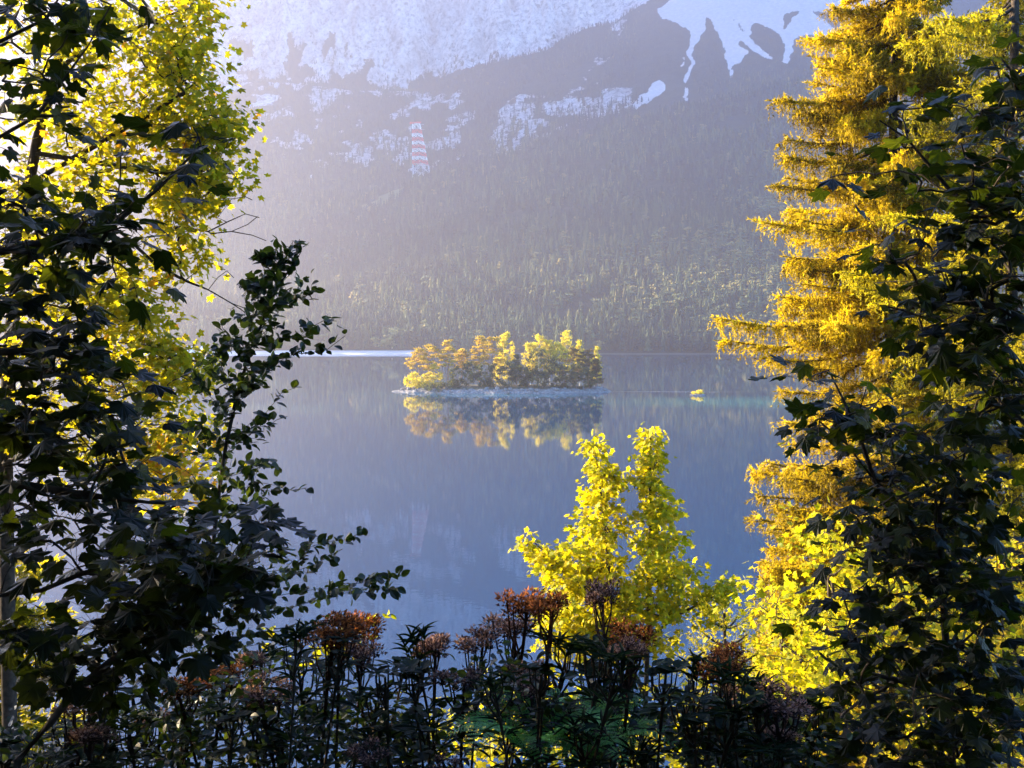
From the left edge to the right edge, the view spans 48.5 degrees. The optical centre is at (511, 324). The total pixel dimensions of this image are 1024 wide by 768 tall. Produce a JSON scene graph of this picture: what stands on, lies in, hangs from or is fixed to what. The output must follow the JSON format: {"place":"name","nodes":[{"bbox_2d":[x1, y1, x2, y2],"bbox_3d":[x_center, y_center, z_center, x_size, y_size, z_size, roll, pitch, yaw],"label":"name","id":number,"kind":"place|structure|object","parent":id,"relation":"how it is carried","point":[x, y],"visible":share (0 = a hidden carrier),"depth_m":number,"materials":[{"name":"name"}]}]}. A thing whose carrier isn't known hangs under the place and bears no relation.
{"place":"outdoors","nodes":[
{"label":"outdoors","id":0,"kind":"place"},
{"bbox_2d":[78,751,123,767],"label":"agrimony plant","id":1,"kind":"object","parent":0,"point":[97,763],"visible":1,"depth_m":3.30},
{"bbox_2d":[428,750,464,767],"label":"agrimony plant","id":2,"kind":"object","parent":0,"point":[452,762],"visible":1,"depth_m":3.44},
{"bbox_2d":[392,384,610,393],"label":"island shore","id":3,"kind":"structure","parent":0,"point":[477,389],"depth_m":439.83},
{"bbox_2d":[404,347,432,376],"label":"pine tree","id":4,"kind":"object","parent":3,"relation":"on","point":[414,354],"visible":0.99,"depth_m":450.84,"materials":[{"name":"orange plant"}]},
{"bbox_2d":[436,339,459,383],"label":"pine tree","id":5,"kind":"object","parent":3,"relation":"on","point":[449,348],"visible":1,"depth_m":450.74,"materials":[{"name":"orange plant"}]},
{"bbox_2d":[468,335,490,381],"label":"pine tree","id":6,"kind":"object","parent":3,"relation":"on","point":[480,338],"visible":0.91,"depth_m":453.90,"materials":[{"name":"yellow plant"}]},
{"bbox_2d":[476,336,507,380],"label":"pine tree","id":7,"kind":"object","parent":3,"relation":"on","point":[497,339],"visible":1,"depth_m":451.45,"materials":[{"name":"yellow plant"}]},
{"bbox_2d":[496,331,515,381],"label":"birch tree","id":8,"kind":"object","parent":3,"relation":"on","point":[504,336],"visible":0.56,"depth_m":459.42,"materials":[{"name":"yellow plant"}]},
{"bbox_2d":[497,359,518,386],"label":"island bush","id":9,"kind":"object","parent":3,"relation":"on","point":[511,368],"visible":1,"depth_m":443.19,"materials":[{"name":"green plant"}]},
{"bbox_2d":[522,347,556,381],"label":"tree","id":10,"kind":"object","parent":3,"relation":"on","point":[543,360],"visible":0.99,"depth_m":441.98,"materials":[{"name":"green plant"}]},
{"bbox_2d":[553,364,575,387],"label":"island bush","id":11,"kind":"object","parent":3,"relation":"on","point":[560,378],"visible":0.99,"depth_m":443.69,"materials":[{"name":"green plant"}]},
{"bbox_2d":[556,330,575,384],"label":"birch tree","id":12,"kind":"object","parent":3,"relation":"on","point":[565,333],"visible":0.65,"depth_m":461.08,"materials":[{"name":"yellow plant"}]},
{"bbox_2d":[569,361,586,389],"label":"island bush","id":13,"kind":"object","parent":3,"relation":"on","point":[574,368],"visible":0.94,"depth_m":443.15,"materials":[{"name":"green plant"}]},
{"bbox_2d":[577,348,601,379],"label":"pine tree","id":14,"kind":"object","parent":3,"relation":"on","point":[587,360],"visible":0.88,"depth_m":448.56,"materials":[{"name":"green plant"}]},
{"bbox_2d":[0,0,1022,353],"bbox_3d":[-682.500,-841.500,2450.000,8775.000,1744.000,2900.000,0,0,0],"label":"mountain","id":15,"kind":"structure","parent":0,"point":[388,38],"depth_m":2567.88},
{"bbox_2d":[410,121,429,175],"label":"cable car tower","id":16,"kind":"structure","parent":15,"relation":"on","point":[415,134],"depth_m":2195.56,"materials":[{"name":"metal"}]},
{"bbox_2d":[0,0,1023,351],"bbox_3d":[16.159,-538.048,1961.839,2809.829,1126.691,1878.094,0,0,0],"label":"forest","id":17,"kind":"object","parent":15,"relation":"on","point":[370,278],"visible":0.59,"depth_m":1531.45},
{"bbox_2d":[0,354,1023,767],"bbox_3d":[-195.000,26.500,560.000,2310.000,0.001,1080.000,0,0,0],"label":"lake","id":18,"kind":"structure","parent":0,"point":[444,498],"depth_m":195.79,"materials":[{"name":"liquid"}]},
{"bbox_3d":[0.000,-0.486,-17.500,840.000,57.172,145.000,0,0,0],"label":"hillside ground","id":19,"kind":"structure","parent":0,"visible":0},
{"bbox_2d":[0,730,30,767],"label":"agrimony plant","id":20,"kind":"object","parent":19,"relation":"on","point":[5,743],"visible":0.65,"depth_m":3.99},
{"bbox_2d":[10,749,67,767],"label":"agrimony plant","id":21,"kind":"object","parent":19,"relation":"on","point":[51,754],"visible":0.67,"depth_m":3.73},
{"bbox_2d":[0,549,103,767],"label":"tree","id":22,"kind":"object","parent":19,"relation":"on","point":[38,614],"visible":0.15,"depth_m":13.00,"materials":[{"name":"green plant"}]},
{"bbox_2d":[0,705,122,767],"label":"shrub","id":23,"kind":"object","parent":19,"relation":"on","point":[8,733],"visible":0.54,"depth_m":3.88,"materials":[{"name":"green plant"}]},
{"bbox_2d":[46,716,92,767],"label":"agrimony plant","id":24,"kind":"object","parent":19,"relation":"on","point":[69,724],"visible":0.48,"depth_m":3.96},
{"bbox_2d":[42,692,108,767],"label":"agrimony plant","id":25,"kind":"object","parent":19,"relation":"on","point":[74,711],"visible":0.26,"depth_m":3.66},
{"bbox_2d":[67,722,123,767],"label":"agrimony plant","id":26,"kind":"object","parent":19,"relation":"on","point":[85,733],"visible":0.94,"depth_m":3.38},
{"bbox_2d":[69,685,141,764],"bbox_3d":[-1.188,1.547,3.449,0.236,0.906,0.361,-8,1,-5],"label":"agrimony plant","id":27,"kind":"object","parent":19,"relation":"on","point":[98,746],"visible":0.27,"depth_m":3.50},
{"bbox_2d":[0,0,238,606],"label":"maple tree","id":28,"kind":"object","parent":19,"relation":"on","point":[20,434],"visible":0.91,"depth_m":3.84,"materials":[{"name":"green plant"}]},
{"bbox_2d":[0,0,271,761],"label":"maple tree","id":29,"kind":"object","parent":19,"relation":"on","point":[166,73],"visible":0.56,"depth_m":10.79,"materials":[{"name":"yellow plant"}]},
{"bbox_2d":[114,712,170,767],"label":"agrimony plant","id":30,"kind":"object","parent":19,"relation":"on","point":[126,723],"visible":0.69,"depth_m":3.74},
{"bbox_2d":[0,498,317,767],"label":"maple sapling","id":31,"kind":"object","parent":19,"relation":"on","point":[158,620],"visible":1,"depth_m":3.31,"materials":[{"name":"green plant"}]},
{"bbox_2d":[95,672,248,767],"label":"shrub","id":32,"kind":"object","parent":19,"relation":"on","point":[167,722],"visible":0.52,"depth_m":3.83,"materials":[{"name":"green plant"}]},
{"bbox_2d":[158,676,212,767],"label":"agrimony plant","id":33,"kind":"object","parent":19,"relation":"on","point":[189,686],"visible":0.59,"depth_m":3.83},
{"bbox_2d":[193,663,245,767],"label":"agrimony plant","id":34,"kind":"object","parent":19,"relation":"on","point":[233,669],"visible":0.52,"depth_m":4.19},
{"bbox_2d":[203,697,251,766],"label":"agrimony plant","id":35,"kind":"object","parent":19,"relation":"on","point":[221,710],"visible":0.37,"depth_m":3.91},
{"bbox_2d":[206,709,253,767],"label":"agrimony plant","id":36,"kind":"object","parent":19,"relation":"on","point":[228,718],"visible":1,"depth_m":3.45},
{"bbox_2d":[216,700,276,767],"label":"agrimony plant","id":37,"kind":"object","parent":19,"relation":"on","point":[252,733],"visible":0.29,"depth_m":3.84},
{"bbox_2d":[235,650,272,761],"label":"agrimony plant","id":38,"kind":"object","parent":19,"relation":"on","point":[260,661],"visible":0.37,"depth_m":4.43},
{"bbox_2d":[235,642,290,767],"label":"agrimony plant","id":39,"kind":"object","parent":19,"relation":"on","point":[273,652],"visible":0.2,"depth_m":4.81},
{"bbox_2d":[235,668,298,767],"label":"agrimony plant","id":40,"kind":"object","parent":19,"relation":"on","point":[254,694],"visible":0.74,"depth_m":3.74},
{"bbox_2d":[177,650,371,767],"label":"shrub","id":41,"kind":"object","parent":19,"relation":"on","point":[269,714],"visible":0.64,"depth_m":3.73,"materials":[{"name":"green plant"}]},
{"bbox_2d":[162,235,409,767],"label":"beech sapling","id":42,"kind":"object","parent":19,"relation":"on","point":[264,306],"visible":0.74,"depth_m":5.54,"materials":[{"name":"green plant"}]},
{"bbox_2d":[260,619,330,767],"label":"agrimony plant","id":43,"kind":"object","parent":19,"relation":"on","point":[299,635],"visible":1,"depth_m":3.29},
{"bbox_2d":[267,650,334,766],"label":"agrimony plant","id":44,"kind":"object","parent":19,"relation":"on","point":[306,658],"visible":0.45,"depth_m":4.03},
{"bbox_2d":[298,664,350,767],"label":"agrimony plant","id":45,"kind":"object","parent":19,"relation":"on","point":[315,713],"visible":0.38,"depth_m":3.88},
{"bbox_2d":[297,623,352,764],"bbox_3d":[-0.601,1.477,3.557,0.217,1.095,0.220,0,0,-16],"label":"agrimony plant","id":46,"kind":"object","parent":19,"relation":"on","point":[331,645],"visible":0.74,"depth_m":3.54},
{"bbox_2d":[261,610,396,766],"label":"beech sapling","id":47,"kind":"object","parent":19,"relation":"on","point":[393,616],"visible":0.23,"depth_m":8.00,"materials":[{"name":"yellow plant"}]},
{"bbox_2d":[304,630,363,767],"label":"agrimony plant","id":48,"kind":"object","parent":19,"relation":"on","point":[330,724],"visible":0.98,"depth_m":3.46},
{"bbox_2d":[310,609,369,767],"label":"agrimony plant","id":49,"kind":"object","parent":19,"relation":"on","point":[351,622],"visible":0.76,"depth_m":3.57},
{"bbox_2d":[329,609,386,767],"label":"agrimony plant","id":50,"kind":"object","parent":19,"relation":"on","point":[375,622],"visible":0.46,"depth_m":4.16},
{"bbox_2d":[340,636,387,762],"bbox_3d":[-0.509,1.711,4.015,0.241,1.202,0.191,0,0,-2],"label":"agrimony plant","id":51,"kind":"object","parent":19,"relation":"on","point":[363,653],"visible":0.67,"depth_m":3.99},
{"bbox_2d":[340,735,390,767],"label":"agrimony plant","id":52,"kind":"object","parent":19,"relation":"on","point":[362,757],"visible":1,"depth_m":3.25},
{"bbox_2d":[342,680,398,767],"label":"agrimony plant","id":53,"kind":"object","parent":19,"relation":"on","point":[366,697],"visible":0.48,"depth_m":3.71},
{"bbox_2d":[346,719,407,767],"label":"agrimony plant","id":54,"kind":"object","parent":19,"relation":"on","point":[379,733],"visible":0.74,"depth_m":3.46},
{"bbox_2d":[358,659,421,767],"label":"agrimony plant","id":55,"kind":"object","parent":19,"relation":"on","point":[386,696],"visible":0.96,"depth_m":3.47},
{"bbox_2d":[384,656,407,765],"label":"agrimony plant","id":56,"kind":"object","parent":19,"relation":"on","point":[396,659],"visible":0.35,"depth_m":4.82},
{"bbox_2d":[303,680,498,767],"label":"shrub","id":57,"kind":"object","parent":19,"relation":"on","point":[439,736],"visible":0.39,"depth_m":3.77,"materials":[{"name":"green plant"}]},
{"bbox_2d":[393,658,436,767],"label":"agrimony plant","id":58,"kind":"object","parent":19,"relation":"on","point":[417,713],"visible":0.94,"depth_m":3.53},
{"bbox_2d":[390,621,459,766],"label":"agrimony plant","id":59,"kind":"object","parent":19,"relation":"on","point":[413,639],"visible":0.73,"depth_m":3.91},
{"bbox_2d":[399,705,456,767],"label":"agrimony plant","id":60,"kind":"object","parent":19,"relation":"on","point":[423,721],"visible":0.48,"depth_m":3.71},
{"bbox_2d":[409,631,456,763],"bbox_3d":[-0.282,1.687,3.967,0.189,1.194,0.269,0,0,14],"label":"agrimony plant","id":61,"kind":"object","parent":19,"relation":"on","point":[434,641],"visible":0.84,"depth_m":3.99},
{"bbox_2d":[427,665,485,767],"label":"agrimony plant","id":62,"kind":"object","parent":19,"relation":"on","point":[443,675],"visible":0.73,"depth_m":3.86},
{"bbox_2d":[452,623,503,767],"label":"agrimony plant","id":63,"kind":"object","parent":19,"relation":"on","point":[467,643],"visible":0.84,"depth_m":3.98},
{"bbox_2d":[467,669,534,767],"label":"agrimony plant","id":64,"kind":"object","parent":19,"relation":"on","point":[496,698],"visible":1,"depth_m":3.37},
{"bbox_2d":[478,612,537,767],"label":"agrimony plant","id":65,"kind":"object","parent":19,"relation":"on","point":[504,625],"visible":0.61,"depth_m":4.39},
{"bbox_2d":[427,640,599,767],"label":"shrub","id":66,"kind":"object","parent":19,"relation":"on","point":[467,694],"visible":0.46,"depth_m":3.79,"materials":[{"name":"green plant"}]},
{"bbox_2d":[491,585,544,767],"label":"agrimony plant","id":67,"kind":"object","parent":19,"relation":"on","point":[519,609],"visible":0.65,"depth_m":4.09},
{"bbox_2d":[496,657,554,767],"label":"agrimony plant","id":68,"kind":"object","parent":19,"relation":"on","point":[520,670],"visible":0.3,"depth_m":3.94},
{"bbox_2d":[507,670,557,767],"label":"agrimony plant","id":69,"kind":"object","parent":19,"relation":"on","point":[530,687],"visible":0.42,"depth_m":3.75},
{"bbox_2d":[446,686,624,761],"bbox_3d":[0.076,1.322,3.703,0.580,0.186,0.627,0,0,0],"label":"fern","id":70,"kind":"object","parent":19,"relation":"on","point":[494,725],"visible":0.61,"depth_m":3.65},
{"bbox_2d":[517,662,557,767],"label":"agrimony plant","id":71,"kind":"object","parent":19,"relation":"on","point":[543,668],"visible":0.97,"depth_m":3.48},
{"bbox_2d":[515,590,569,767],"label":"agrimony plant","id":72,"kind":"object","parent":19,"relation":"on","point":[541,606],"visible":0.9,"depth_m":3.55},
{"bbox_2d":[400,658,701,767],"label":"maple bush","id":73,"kind":"object","parent":19,"relation":"on","point":[479,764],"visible":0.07,"depth_m":9.12,"materials":[{"name":"green plant"}]},
{"bbox_2d":[508,628,594,767],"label":"agrimony plant","id":74,"kind":"object","parent":19,"relation":"on","point":[559,641],"visible":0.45,"depth_m":4.13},
{"bbox_2d":[529,687,586,767],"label":"agrimony plant","id":75,"kind":"object","parent":19,"relation":"on","point":[572,705],"visible":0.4,"depth_m":3.81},
{"bbox_2d":[551,705,614,767],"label":"agrimony plant","id":76,"kind":"object","parent":19,"relation":"on","point":[584,718],"visible":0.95,"depth_m":3.50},
{"bbox_2d":[567,634,608,767],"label":"agrimony plant","id":77,"kind":"object","parent":19,"relation":"on","point":[587,636],"visible":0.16,"depth_m":4.36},
{"bbox_2d":[502,693,677,764],"bbox_3d":[0.236,1.381,3.818,0.614,0.176,0.578,0,0,0],"label":"fern","id":78,"kind":"object","parent":19,"relation":"on","point":[630,731],"visible":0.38,"depth_m":3.74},
{"bbox_2d":[561,633,626,767],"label":"agrimony plant","id":79,"kind":"object","parent":19,"relation":"on","point":[591,643],"visible":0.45,"depth_m":3.87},
{"bbox_2d":[571,660,617,766],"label":"agrimony plant","id":80,"kind":"object","parent":19,"relation":"on","point":[589,669],"visible":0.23,"depth_m":4.30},
{"bbox_2d":[583,576,629,767],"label":"agrimony plant","id":81,"kind":"object","parent":19,"relation":"on","point":[596,593],"visible":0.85,"depth_m":4.17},
{"bbox_2d":[560,640,654,767],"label":"agrimony plant","id":82,"kind":"object","parent":19,"relation":"on","point":[610,657],"visible":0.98,"depth_m":3.43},
{"bbox_2d":[596,634,653,767],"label":"agrimony plant","id":83,"kind":"object","parent":19,"relation":"on","point":[636,645],"visible":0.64,"depth_m":3.76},
{"bbox_2d":[600,617,656,767],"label":"agrimony plant","id":84,"kind":"object","parent":19,"relation":"on","point":[639,634],"visible":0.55,"depth_m":4.01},
{"bbox_2d":[508,421,753,753],"bbox_3d":[1.461,4.500,14.014,3.041,6.590,1.668,0,0,0],"label":"maple sapling","id":85,"kind":"object","parent":19,"relation":"on","point":[653,542],"visible":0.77,"depth_m":13.78,"materials":[{"name":"yellow plant"}]},
{"bbox_2d":[612,734,668,767],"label":"agrimony plant","id":86,"kind":"object","parent":19,"relation":"on","point":[646,758],"visible":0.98,"depth_m":3.49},
{"bbox_2d":[578,664,750,767],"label":"shrub","id":87,"kind":"object","parent":19,"relation":"on","point":[667,720],"visible":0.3,"depth_m":3.87,"materials":[{"name":"green plant"}]},
{"bbox_2d":[638,658,691,767],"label":"agrimony plant","id":88,"kind":"object","parent":19,"relation":"on","point":[665,669],"visible":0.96,"depth_m":3.55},
{"bbox_2d":[656,684,715,767],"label":"agrimony plant","id":89,"kind":"object","parent":19,"relation":"on","point":[704,699],"visible":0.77,"depth_m":3.45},
{"bbox_2d":[677,712,712,767],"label":"agrimony plant","id":90,"kind":"object","parent":19,"relation":"on","point":[690,718],"visible":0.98,"depth_m":3.36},
{"bbox_2d":[671,647,718,765],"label":"agrimony plant","id":91,"kind":"object","parent":19,"relation":"on","point":[695,659],"visible":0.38,"depth_m":4.06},
{"bbox_2d":[673,698,733,767],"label":"agrimony plant","id":92,"kind":"object","parent":19,"relation":"on","point":[707,762],"visible":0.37,"depth_m":3.53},
{"bbox_2d":[690,656,743,767],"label":"agrimony plant","id":93,"kind":"object","parent":19,"relation":"on","point":[704,675],"visible":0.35,"depth_m":3.99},
{"bbox_2d":[645,670,801,767],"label":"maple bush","id":94,"kind":"object","parent":19,"relation":"on","point":[674,763],"visible":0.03,"depth_m":8.97,"materials":[{"name":"green plant"}]},
{"bbox_2d":[652,592,798,726],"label":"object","id":95,"kind":"object","parent":19,"relation":"on","point":[724,626],"visible":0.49,"depth_m":8.00,"materials":[{"name":"yellow plant"}]},
{"bbox_2d":[695,696,758,767],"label":"agrimony plant","id":96,"kind":"object","parent":19,"relation":"on","point":[726,746],"visible":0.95,"depth_m":3.36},
{"bbox_2d":[706,710,749,767],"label":"agrimony plant","id":97,"kind":"object","parent":19,"relation":"on","point":[719,726],"visible":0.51,"depth_m":3.44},
{"bbox_2d":[707,640,752,767],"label":"agrimony plant","id":98,"kind":"object","parent":19,"relation":"on","point":[734,652],"visible":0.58,"depth_m":4.54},
{"bbox_2d":[699,655,764,767],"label":"agrimony plant","id":99,"kind":"object","parent":19,"relation":"on","point":[721,672],"visible":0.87,"depth_m":3.36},
{"bbox_2d":[717,668,787,767],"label":"agrimony plant","id":100,"kind":"object","parent":19,"relation":"on","point":[758,677],"visible":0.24,"depth_m":3.58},
{"bbox_2d":[736,684,774,767],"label":"agrimony plant","id":101,"kind":"object","parent":19,"relation":"on","point":[754,697],"visible":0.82,"depth_m":3.37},
{"bbox_2d":[662,694,862,767],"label":"shrub","id":102,"kind":"object","parent":19,"relation":"on","point":[826,749],"visible":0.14,"depth_m":3.81,"materials":[{"name":"green plant"}]},
{"bbox_2d":[753,724,806,767],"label":"agrimony plant","id":103,"kind":"object","parent":19,"relation":"on","point":[786,736],"visible":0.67,"depth_m":3.38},
{"bbox_2d":[746,675,816,767],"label":"agrimony plant","id":104,"kind":"object","parent":19,"relation":"on","point":[792,709],"visible":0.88,"depth_m":3.37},
{"bbox_2d":[694,556,884,761],"bbox_3d":[2.543,3.920,10.516,1.737,3.802,2.504,0,0,0],"label":"maple bush","id":105,"kind":"object","parent":19,"relation":"on","point":[790,661],"visible":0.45,"depth_m":10.21,"materials":[{"name":"yellow plant"}]},
{"bbox_2d":[779,693,839,767],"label":"agrimony plant","id":106,"kind":"object","parent":19,"relation":"on","point":[821,707],"visible":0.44,"depth_m":4.19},
{"bbox_2d":[791,722,845,767],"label":"agrimony plant","id":107,"kind":"object","parent":19,"relation":"on","point":[819,737],"visible":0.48,"depth_m":4.16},
{"bbox_2d":[755,496,926,740],"bbox_3d":[3.479,4.167,12.063,1.906,4.850,2.425,0,0,17],"label":"maple bush","id":108,"kind":"object","parent":19,"relation":"on","point":[830,580],"visible":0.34,"depth_m":11.80,"materials":[{"name":"yellow plant"}]},
{"bbox_2d":[707,0,1023,767],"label":"spruce tree","id":109,"kind":"object","parent":19,"relation":"on","point":[865,61],"visible":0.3,"depth_m":25.37,"materials":[{"name":"yellow plant"}]},
{"bbox_2d":[748,354,1023,767],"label":"maple sapling","id":110,"kind":"object","parent":19,"relation":"on","point":[976,595],"visible":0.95,"depth_m":4.41,"materials":[{"name":"green plant"}]},
{"bbox_2d":[808,32,1023,473],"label":"maple tree","id":111,"kind":"object","parent":19,"relation":"on","point":[1003,200],"visible":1,"depth_m":4.09,"materials":[{"name":"green plant"}]},
{"bbox_2d":[816,538,1023,767],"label":"maple bush","id":112,"kind":"object","parent":19,"relation":"on","point":[930,627],"visible":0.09,"depth_m":12.16,"materials":[{"name":"green plant"}]},
{"bbox_2d":[828,0,1023,767],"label":"spruce tree","id":113,"kind":"object","parent":19,"relation":"on","point":[987,28],"visible":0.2,"depth_m":22.94,"materials":[{"name":"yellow plant"}]},
{"bbox_2d":[933,514,1023,767],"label":"maple bush","id":114,"kind":"object","parent":19,"relation":"on","point":[1018,632],"visible":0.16,"depth_m":11.98,"materials":[{"name":"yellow plant"}]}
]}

